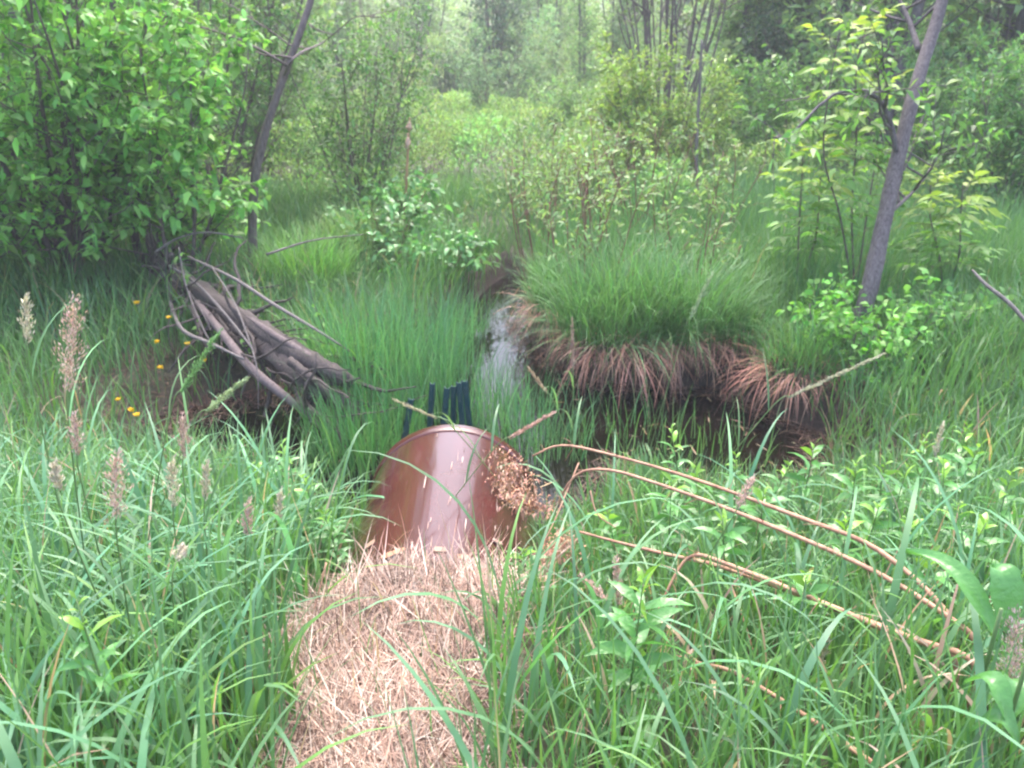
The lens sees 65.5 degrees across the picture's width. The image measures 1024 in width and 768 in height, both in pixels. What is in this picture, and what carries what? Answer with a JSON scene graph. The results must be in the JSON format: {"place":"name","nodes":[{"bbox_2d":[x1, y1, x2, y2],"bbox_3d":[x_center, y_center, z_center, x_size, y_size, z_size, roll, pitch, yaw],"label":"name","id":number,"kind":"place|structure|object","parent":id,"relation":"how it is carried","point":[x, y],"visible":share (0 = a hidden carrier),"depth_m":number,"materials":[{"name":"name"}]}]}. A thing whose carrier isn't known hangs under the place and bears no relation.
{"place":"outdoors","nodes":[
{"label":"outdoors","id":0,"kind":"place"},
{"bbox_2d":[124,274,829,536],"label":"water","id":1,"kind":"structure","parent":0,"point":[560,472],"depth_m":5.23,"materials":[{"name":"black liquid"}]},
{"bbox_2d":[262,278,434,398],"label":"sedge clump","id":2,"kind":"object","parent":1,"relation":"in","point":[360,330],"visible":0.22,"depth_m":5.58,"materials":[{"name":"green plant"}]},
{"bbox_2d":[281,358,440,481],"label":"sedge clump","id":3,"kind":"object","parent":1,"relation":"in","point":[384,427],"visible":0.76,"depth_m":4.63,"materials":[{"name":"green plant"}]},
{"bbox_2d":[264,264,502,428],"bbox_3d":[-0.872,-0.253,5.329,1.436,0.976,1.351,10,24,24],"label":"sedge clump","id":4,"kind":"object","parent":1,"relation":"in","point":[382,364],"visible":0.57,"depth_m":5.23,"materials":[{"name":"green plant"}]},
{"bbox_2d":[355,268,498,378],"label":"sedge clump","id":5,"kind":"object","parent":1,"relation":"in","point":[453,331],"visible":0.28,"depth_m":6.03,"materials":[{"name":"green plant"}]},
{"bbox_2d":[383,317,530,430],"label":"sedge clump","id":6,"kind":"object","parent":1,"relation":"on","point":[473,405],"visible":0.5,"depth_m":5.16,"materials":[{"name":"green plant"}]},
{"bbox_2d":[432,343,570,436],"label":"sedge clump","id":7,"kind":"object","parent":1,"relation":"on","point":[523,403],"visible":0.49,"depth_m":5.18,"materials":[{"name":"green plant"}]},
{"bbox_2d":[561,374,706,454],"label":"sedge clump","id":8,"kind":"object","parent":1,"relation":"in","point":[627,423],"visible":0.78,"depth_m":4.98,"materials":[{"name":"green plant"}]},
{"bbox_2d":[0,146,1023,452],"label":"meadow grass","id":9,"kind":"structure","parent":0,"point":[974,346],"depth_m":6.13,"materials":[{"name":"green plant"}]},
{"bbox_2d":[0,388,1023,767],"bbox_3d":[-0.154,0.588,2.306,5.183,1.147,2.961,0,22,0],"label":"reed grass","id":10,"kind":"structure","parent":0,"point":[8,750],"depth_m":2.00,"materials":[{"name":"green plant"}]},
{"bbox_2d":[0,55,1023,767],"bbox_3d":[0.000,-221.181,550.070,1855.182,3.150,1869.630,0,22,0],"label":"ground","id":11,"kind":"structure","parent":0,"point":[704,375],"depth_m":5.46,"materials":[{"name":"soil"}]},
{"bbox_2d":[0,36,74,287],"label":"leafy shrub","id":12,"kind":"object","parent":11,"relation":"on","point":[11,192],"visible":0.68,"depth_m":6.17,"materials":[{"name":"green plant"}]},
{"bbox_2d":[0,292,85,593],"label":"seed stalk","id":13,"kind":"object","parent":11,"relation":"on","point":[26,312],"visible":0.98,"depth_m":2.03,"materials":[{"name":"green plant"}]},
{"bbox_2d":[6,291,101,577],"bbox_3d":[-1.070,0.321,2.025,0.159,1.139,0.330,16,27,34],"label":"seed stalk","id":14,"kind":"object","parent":11,"relation":"on","point":[66,359],"visible":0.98,"depth_m":1.87,"materials":[{"name":"beige plant"}]},
{"bbox_2d":[0,457,153,717],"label":"seed stalk","id":15,"kind":"object","parent":11,"relation":"on","point":[56,479],"visible":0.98,"depth_m":1.72,"materials":[{"name":"green plant"}]},
{"bbox_2d":[32,376,129,659],"bbox_3d":[-1.051,0.428,2.040,0.081,0.884,0.260,10,24,23],"label":"seed stalk","id":16,"kind":"object","parent":11,"relation":"on","point":[75,426],"visible":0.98,"depth_m":1.91,"materials":[{"name":"beige plant"}]},
{"bbox_2d":[26,447,143,702],"bbox_3d":[-0.889,0.519,1.751,0.191,0.799,0.132,0,22,0],"label":"seed stalk","id":17,"kind":"object","parent":11,"relation":"on","point":[114,503],"visible":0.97,"depth_m":1.67,"materials":[{"name":"beige plant"}]},
{"bbox_2d":[55,590,151,767],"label":"goldenrod plant","id":18,"kind":"object","parent":11,"relation":"on","point":[99,680],"visible":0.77,"depth_m":1.55,"materials":[{"name":"green plant"}]},
{"bbox_2d":[0,0,220,288],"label":"leafy shrub","id":19,"kind":"object","parent":11,"relation":"on","point":[96,155],"visible":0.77,"depth_m":6.00,"materials":[{"name":"green plant"}]},
{"bbox_2d":[0,0,275,277],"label":"leafy shrub","id":20,"kind":"object","parent":11,"relation":"on","point":[183,68],"visible":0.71,"depth_m":6.38,"materials":[{"name":"green plant"}]},
{"bbox_2d":[99,452,195,661],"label":"seed stalk","id":21,"kind":"object","parent":11,"relation":"on","point":[169,478],"visible":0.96,"depth_m":1.89,"materials":[{"name":"beige plant"}]},
{"bbox_2d":[96,328,222,593],"bbox_3d":[-0.978,0.336,2.314,0.366,1.050,0.228,-13,25,-29],"label":"seed stalk","id":22,"kind":"object","parent":11,"relation":"on","point":[212,340],"visible":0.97,"depth_m":2.16,"materials":[{"name":"green plant"}]},
{"bbox_2d":[103,0,281,181],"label":"willow bush","id":23,"kind":"object","parent":11,"relation":"on","point":[250,61],"visible":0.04,"depth_m":12.35,"materials":[{"name":"green plant"}]},
{"bbox_2d":[91,0,346,210],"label":"leafy shrub","id":24,"kind":"object","parent":11,"relation":"on","point":[240,85],"visible":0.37,"depth_m":9.22,"materials":[{"name":"green plant"}]},
{"bbox_2d":[150,0,351,117],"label":"alder tree","id":25,"kind":"object","parent":11,"relation":"on","point":[320,5],"visible":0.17,"depth_m":18.50,"materials":[{"name":"green plant"}]},
{"bbox_2d":[201,31,321,175],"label":"willow bush","id":26,"kind":"object","parent":11,"relation":"on","point":[297,113],"visible":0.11,"depth_m":12.96,"materials":[{"name":"green plant"}]},
{"bbox_2d":[122,224,427,461],"bbox_3d":[-2.257,-0.465,6.101,4.515,1.478,1.343,20,29,40],"label":"twig tangle","id":27,"kind":"object","parent":11,"relation":"on","point":[307,395],"visible":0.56,"depth_m":5.45,"materials":[{"name":"brown wood"}]},
{"bbox_2d":[150,0,417,272],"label":"leaning tree","id":28,"kind":"object","parent":11,"relation":"on","point":[292,55],"visible":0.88,"depth_m":6.92,"materials":[{"name":"grey plant"}]},
{"bbox_2d":[258,354,335,415],"bbox_3d":[-2.057,-0.321,5.928,0.210,0.434,2.679,-19,29,-39],"label":"fallen log","id":29,"kind":"object","parent":11,"relation":"on","point":[313,399],"depth_m":5.10,"materials":[{"name":"brown wood"}]},
{"bbox_2d":[141,252,367,430],"bbox_3d":[-2.235,-0.532,6.059,0.356,0.784,3.653,-19,29,-38],"label":"fallen log","id":30,"kind":"object","parent":29,"relation":"on","point":[273,359],"visible":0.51,"depth_m":5.24,"materials":[{"name":"brown wood"}]},
{"bbox_2d":[194,299,327,435],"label":"dead branch","id":31,"kind":"object","parent":30,"relation":"on","point":[263,378],"visible":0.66,"depth_m":5.06,"materials":[{"name":"wood"}]},
{"bbox_2d":[171,273,355,389],"bbox_3d":[-1.880,-0.403,5.632,2.401,0.341,0.216,20,30,41],"label":"fallen log","id":32,"kind":"object","parent":30,"relation":"on","point":[303,359],"visible":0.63,"depth_m":5.22,"materials":[{"name":"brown wood"}]},
{"bbox_2d":[225,214,377,300],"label":"grass tussock","id":33,"kind":"object","parent":11,"relation":"on","point":[311,258],"depth_m":7.01,"materials":[{"name":"plant"}]},
{"bbox_2d":[235,0,453,216],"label":"leafy shrub","id":34,"kind":"object","parent":11,"relation":"on","point":[327,96],"visible":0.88,"depth_m":9.16,"materials":[{"name":"green plant"}]},
{"bbox_2d":[315,0,384,96],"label":"alder tree","id":35,"kind":"object","parent":11,"relation":"on","point":[345,10],"visible":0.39,"depth_m":27.37,"materials":[{"name":"green plant"}]},
{"bbox_2d":[282,192,423,261],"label":"grass tussock","id":36,"kind":"object","parent":11,"relation":"on","point":[329,218],"depth_m":7.84,"materials":[{"name":"plant"}]},
{"bbox_2d":[340,0,420,96],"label":"bare thicket","id":37,"kind":"object","parent":11,"relation":"on","point":[370,13],"visible":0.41,"depth_m":23.72,"materials":[{"name":"plant"}]},
{"bbox_2d":[324,165,458,259],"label":"dogwood shrub","id":38,"kind":"object","parent":11,"relation":"on","point":[391,203],"visible":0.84,"depth_m":8.10,"materials":[{"name":"green plant"}]},
{"bbox_2d":[218,436,578,767],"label":"dry straw","id":39,"kind":"object","parent":11,"relation":"on","point":[339,658],"visible":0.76,"depth_m":2.11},
{"bbox_2d":[396,0,450,90],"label":"alder tree","id":40,"kind":"object","parent":11,"relation":"on","point":[431,18],"visible":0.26,"depth_m":30.86,"materials":[{"name":"green plant"}]},
{"bbox_2d":[63,499,797,767],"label":"sparse grass","id":41,"kind":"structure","parent":11,"relation":"on","point":[316,679],"depth_m":2.12,"materials":[{"name":"green plant"}]},
{"bbox_2d":[366,212,501,283],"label":"dogwood shrub","id":42,"kind":"object","parent":11,"relation":"on","point":[473,244],"visible":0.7,"depth_m":7.39,"materials":[{"name":"green plant"}]},
{"bbox_2d":[338,424,536,594],"bbox_3d":[-0.280,1.117,2.414,0.790,0.790,3.040,0,22,0],"label":"culvert pipe","id":43,"kind":"object","parent":11,"relation":"on","point":[408,495],"visible":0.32,"depth_m":3.16,"materials":[{"name":"brown metal"}]},
{"bbox_2d":[424,44,466,113],"bbox_3d":[-1.995,-8.907,23.861,1.554,2.376,1.391,2,22,6],"label":"cedar tree","id":44,"kind":"object","parent":11,"relation":"on","point":[447,76],"visible":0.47,"depth_m":23.62,"materials":[{"name":"green plant"}]},
{"bbox_2d":[17,287,972,526],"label":"leaf litter","id":45,"kind":"object","parent":11,"relation":"on","point":[524,341],"visible":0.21,"depth_m":5.42,"materials":[{"name":"plant"}]},
{"bbox_2d":[472,366,611,471],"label":"sedge clump","id":46,"kind":"object","parent":45,"relation":"in","point":[529,436],"visible":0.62,"depth_m":4.82,"materials":[{"name":"green plant"}]},
{"bbox_2d":[455,0,537,101],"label":"cedar tree","id":47,"kind":"object","parent":11,"relation":"on","point":[496,15],"visible":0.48,"depth_m":24.15,"materials":[{"name":"green plant"}]},
{"bbox_2d":[1,0,1002,108],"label":"edge thicket","id":48,"kind":"object","parent":11,"relation":"on","point":[538,53],"visible":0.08,"depth_m":25.44,"materials":[{"name":"green plant"}]},
{"bbox_2d":[444,15,563,119],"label":"willow bush","id":49,"kind":"object","parent":11,"relation":"on","point":[487,75],"visible":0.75,"depth_m":20.22,"materials":[{"name":"green plant"}]},
{"bbox_2d":[0,332,1023,767],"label":"bank grass","id":50,"kind":"structure","parent":11,"relation":"on","point":[184,706],"depth_m":2.02,"materials":[{"name":"green plant"}]},
{"bbox_2d":[0,83,1023,233],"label":"meadow scrub","id":51,"kind":"object","parent":11,"relation":"on","point":[452,123],"visible":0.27,"depth_m":11.67,"materials":[{"name":"green plant"}]},
{"bbox_2d":[486,239,591,356],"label":"grass tussock","id":52,"kind":"object","parent":11,"relation":"on","point":[535,287],"depth_m":6.51,"materials":[{"name":"plant"}]},
{"bbox_2d":[488,122,594,289],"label":"red osier shrub","id":53,"kind":"object","parent":11,"relation":"on","point":[534,209],"visible":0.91,"depth_m":7.72,"materials":[{"name":"green plant"}]},
{"bbox_2d":[512,0,581,97],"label":"alder tree","id":54,"kind":"object","parent":11,"relation":"on","point":[540,3],"visible":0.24,"depth_m":30.00,"materials":[{"name":"green plant"}]},
{"bbox_2d":[519,73,611,155],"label":"willow bush","id":55,"kind":"object","parent":11,"relation":"on","point":[564,101],"visible":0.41,"depth_m":15.37,"materials":[{"name":"green plant"}]},
{"bbox_2d":[527,110,617,225],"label":"red osier shrub","id":56,"kind":"object","parent":11,"relation":"on","point":[572,146],"visible":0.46,"depth_m":9.40,"materials":[{"name":"green plant"}]},
{"bbox_2d":[153,0,1003,92],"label":"wood","id":57,"kind":"object","parent":11,"relation":"on","point":[452,16],"visible":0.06,"depth_m":36.31,"materials":[{"name":"green plant"}]},
{"bbox_2d":[551,0,613,94],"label":"birch tree","id":58,"kind":"object","parent":11,"relation":"on","point":[584,42],"visible":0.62,"depth_m":22.82,"materials":[{"name":"green plant"}]},
{"bbox_2d":[518,134,669,287],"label":"red osier shrub","id":59,"kind":"object","parent":11,"relation":"on","point":[579,198],"visible":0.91,"depth_m":6.08,"materials":[{"name":"green plant"}]},
{"bbox_2d":[548,83,647,256],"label":"red osier shrub","id":60,"kind":"object","parent":11,"relation":"on","point":[598,186],"visible":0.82,"depth_m":6.88,"materials":[{"name":"green plant"}]},
{"bbox_2d":[589,505,634,584],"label":"goldenrod plant","id":61,"kind":"object","parent":11,"relation":"on","point":[607,546],"visible":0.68,"depth_m":2.87,"materials":[{"name":"green plant"}]},
{"bbox_2d":[484,209,745,415],"bbox_3d":[0.769,-0.545,5.821,1.850,1.468,1.886,16,27,34],"label":"grass tussock","id":62,"kind":"object","parent":11,"relation":"on","point":[578,311],"depth_m":5.64,"materials":[{"name":"plant"}]},
{"bbox_2d":[578,0,659,93],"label":"alder tree","id":63,"kind":"object","parent":11,"relation":"on","point":[614,37],"visible":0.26,"depth_m":25.30,"materials":[{"name":"green plant"}]},
{"bbox_2d":[570,562,693,759],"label":"goldenrod plant","id":64,"kind":"object","parent":11,"relation":"on","point":[625,620],"visible":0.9,"depth_m":1.91,"materials":[{"name":"green plant"}]},
{"bbox_2d":[581,95,724,238],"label":"red osier shrub","id":65,"kind":"object","parent":11,"relation":"on","point":[637,136],"visible":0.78,"depth_m":8.33,"materials":[{"name":"green plant"}]},
{"bbox_2d":[572,27,748,184],"bbox_3d":[1.950,-3.623,10.871,2.223,2.325,2.161,0,22,0],"label":"willow bush","id":66,"kind":"object","parent":11,"relation":"on","point":[618,99],"visible":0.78,"depth_m":10.42,"materials":[{"name":"green plant"}]},
{"bbox_2d":[644,472,698,580],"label":"goldenrod plant","id":67,"kind":"object","parent":11,"relation":"on","point":[671,508],"visible":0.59,"depth_m":2.94,"materials":[{"name":"green plant"}]},
{"bbox_2d":[606,166,746,280],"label":"red osier shrub","id":68,"kind":"object","parent":11,"relation":"on","point":[667,212],"visible":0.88,"depth_m":6.15,"materials":[{"name":"green plant"}]},
{"bbox_2d":[553,217,802,405],"bbox_3d":[1.293,-0.517,5.887,1.796,1.507,1.687,-20,29,-40],"label":"grass tussock","id":69,"kind":"object","parent":11,"relation":"on","point":[716,293],"depth_m":5.65,"materials":[{"name":"plant"}]},
{"bbox_2d":[606,0,776,156],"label":"bare thicket","id":70,"kind":"object","parent":11,"relation":"on","point":[645,12],"visible":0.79,"depth_m":14.12,"materials":[{"name":"grey plant"}]},
{"bbox_2d":[483,438,959,648],"bbox_3d":[0.614,0.485,2.813,1.801,0.341,0.372,17,27,35],"label":"dead cane","id":71,"kind":"object","parent":11,"relation":"on","point":[513,474],"visible":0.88,"depth_m":2.96,"materials":[{"name":"plant"}]},
{"bbox_2d":[692,507,755,598],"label":"goldenrod plant","id":72,"kind":"object","parent":11,"relation":"on","point":[733,533],"visible":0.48,"depth_m":2.58,"materials":[{"name":"green plant"}]},
{"bbox_2d":[672,116,776,239],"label":"red osier shrub","id":73,"kind":"object","parent":11,"relation":"on","point":[720,167],"visible":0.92,"depth_m":7.94,"materials":[{"name":"green plant"}]},
{"bbox_2d":[492,467,973,689],"bbox_3d":[0.612,0.533,2.621,1.670,0.319,0.364,16,27,34],"label":"dead cane","id":74,"kind":"object","parent":11,"relation":"on","point":[930,604],"visible":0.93,"depth_m":2.81,"materials":[{"name":"plant"}]},
{"bbox_2d":[688,0,783,149],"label":"birch tree","id":75,"kind":"object","parent":11,"relation":"on","point":[743,5],"visible":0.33,"depth_m":16.51,"materials":[{"name":"green plant"}]},
{"bbox_2d":[680,0,798,125],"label":"alder tree","id":76,"kind":"object","parent":11,"relation":"on","point":[767,4],"visible":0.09,"depth_m":17.16,"materials":[{"name":"green plant"}]},
{"bbox_2d":[683,287,798,391],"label":"grass tussock","id":77,"kind":"object","parent":11,"relation":"on","point":[752,320],"depth_m":5.66,"materials":[{"name":"plant"}]},
{"bbox_2d":[532,525,975,729],"bbox_3d":[0.634,0.660,2.448,1.409,0.436,0.334,15,26,33],"label":"dead cane","id":78,"kind":"object","parent":11,"relation":"on","point":[953,651],"visible":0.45,"depth_m":2.73,"materials":[{"name":"plant"}]},
{"bbox_2d":[717,0,807,143],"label":"cedar tree","id":79,"kind":"object","parent":11,"relation":"on","point":[766,37],"visible":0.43,"depth_m":15.55,"materials":[{"name":"green plant"}]},
{"bbox_2d":[733,486,792,568],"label":"goldenrod plant","id":80,"kind":"object","parent":11,"relation":"on","point":[760,495],"visible":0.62,"depth_m":2.94,"materials":[{"name":"green plant"}]},
{"bbox_2d":[694,300,876,433],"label":"grass tussock","id":81,"kind":"object","parent":11,"relation":"on","point":[794,341],"depth_m":5.18,"materials":[{"name":"plant"}]},
{"bbox_2d":[764,570,836,668],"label":"goldenrod plant","id":82,"kind":"object","parent":11,"relation":"on","point":[799,580],"visible":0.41,"depth_m":2.25,"materials":[{"name":"green plant"}]},
{"bbox_2d":[648,549,959,715],"bbox_3d":[0.812,0.690,2.273,0.820,0.314,0.208,15,26,32],"label":"dead cane","id":83,"kind":"object","parent":11,"relation":"on","point":[785,587],"visible":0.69,"depth_m":2.28,"materials":[{"name":"beige plant"}]},
{"bbox_2d":[780,438,835,526],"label":"goldenrod plant","id":84,"kind":"object","parent":11,"relation":"on","point":[814,463],"visible":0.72,"depth_m":3.36,"materials":[{"name":"green plant"}]},
{"bbox_2d":[719,48,898,175],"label":"willow bush","id":85,"kind":"object","parent":11,"relation":"on","point":[786,107],"visible":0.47,"depth_m":11.57,"materials":[{"name":"green plant"}]},
{"bbox_2d":[759,134,861,284],"bbox_3d":[2.377,-1.329,6.401,0.787,1.337,0.880,13,26,30],"label":"ash sapling","id":86,"kind":"object","parent":11,"relation":"on","point":[838,191],"visible":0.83,"depth_m":6.31,"materials":[{"name":"green plant"}]},
{"bbox_2d":[691,0,946,118],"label":"alder tree","id":87,"kind":"object","parent":11,"relation":"on","point":[810,12],"visible":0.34,"depth_m":15.76,"materials":[{"name":"green plant"}]},
{"bbox_2d":[774,3,927,288],"bbox_3d":[2.519,-1.628,6.011,1.560,2.214,0.755,-20,29,-40],"label":"ash sapling","id":88,"kind":"object","parent":11,"relation":"on","point":[843,116],"visible":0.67,"depth_m":5.81,"materials":[{"name":"green plant"}]},
{"bbox_2d":[775,265,934,393],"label":"honeysuckle bush","id":89,"kind":"object","parent":11,"relation":"on","point":[836,324],"visible":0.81,"depth_m":5.03,"materials":[{"name":"green plant"}]},
{"bbox_2d":[730,0,1010,360],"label":"leaning tree","id":90,"kind":"object","parent":11,"relation":"on","point":[891,193],"visible":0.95,"depth_m":5.57,"materials":[{"name":"grey plant"}]},
{"bbox_2d":[805,0,975,153],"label":"willow bush","id":91,"kind":"object","parent":11,"relation":"on","point":[925,31],"visible":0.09,"depth_m":13.57,"materials":[{"name":"green plant"}]},
{"bbox_2d":[791,265,1014,367],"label":"honeysuckle bush","id":92,"kind":"object","parent":11,"relation":"on","point":[907,287],"visible":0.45,"depth_m":5.29,"materials":[{"name":"green plant"}]},
{"bbox_2d":[792,0,1023,175],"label":"birch tree","id":93,"kind":"object","parent":11,"relation":"on","point":[918,10],"visible":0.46,"depth_m":12.49,"materials":[{"name":"green plant"}]},
{"bbox_2d":[870,15,1023,191],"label":"willow bush","id":94,"kind":"object","parent":11,"relation":"on","point":[941,107],"visible":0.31,"depth_m":10.42,"materials":[{"name":"green plant"}]},
{"bbox_2d":[887,163,1009,290],"bbox_3d":[3.341,-1.119,6.112,1.022,1.123,0.861,0,22,0],"label":"ash sapling","id":95,"kind":"object","parent":11,"relation":"on","point":[960,217],"visible":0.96,"depth_m":5.97,"materials":[{"name":"green plant"}]},
{"bbox_2d":[874,0,1023,127],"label":"alder tree","id":96,"kind":"object","parent":11,"relation":"on","point":[1018,6],"visible":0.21,"depth_m":12.88,"materials":[{"name":"green plant"}]},
{"bbox_2d":[905,549,1023,756],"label":"broadleaf plant","id":97,"kind":"object","parent":11,"relation":"on","point":[1006,587],"visible":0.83,"depth_m":1.63,"materials":[{"name":"green plant"}]},
{"bbox_2d":[934,512,1008,606],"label":"goldenrod plant","id":98,"kind":"object","parent":11,"relation":"on","point":[982,521],"visible":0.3,"depth_m":2.46,"materials":[{"name":"green plant"}]},
{"bbox_2d":[936,31,1023,211],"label":"willow bush","id":99,"kind":"object","parent":11,"relation":"on","point":[1006,77],"visible":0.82,"depth_m":8.61,"materials":[{"name":"green plant"}]},
{"bbox_2d":[952,604,1023,734],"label":"seed stalk","id":100,"kind":"object","parent":11,"relation":"on","point":[1012,662],"visible":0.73,"depth_m":1.63,"materials":[{"name":"beige plant"}]},
{"bbox_2d":[957,467,1023,581],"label":"goldenrod plant","id":101,"kind":"object","parent":11,"relation":"on","point":[1012,484],"visible":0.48,"depth_m":2.62,"materials":[{"name":"green plant"}]},
{"bbox_2d":[963,664,1023,767],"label":"broadleaf plant","id":102,"kind":"object","parent":11,"relation":"on","point":[1007,692],"visible":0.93,"depth_m":1.48,"materials":[{"name":"green plant"}]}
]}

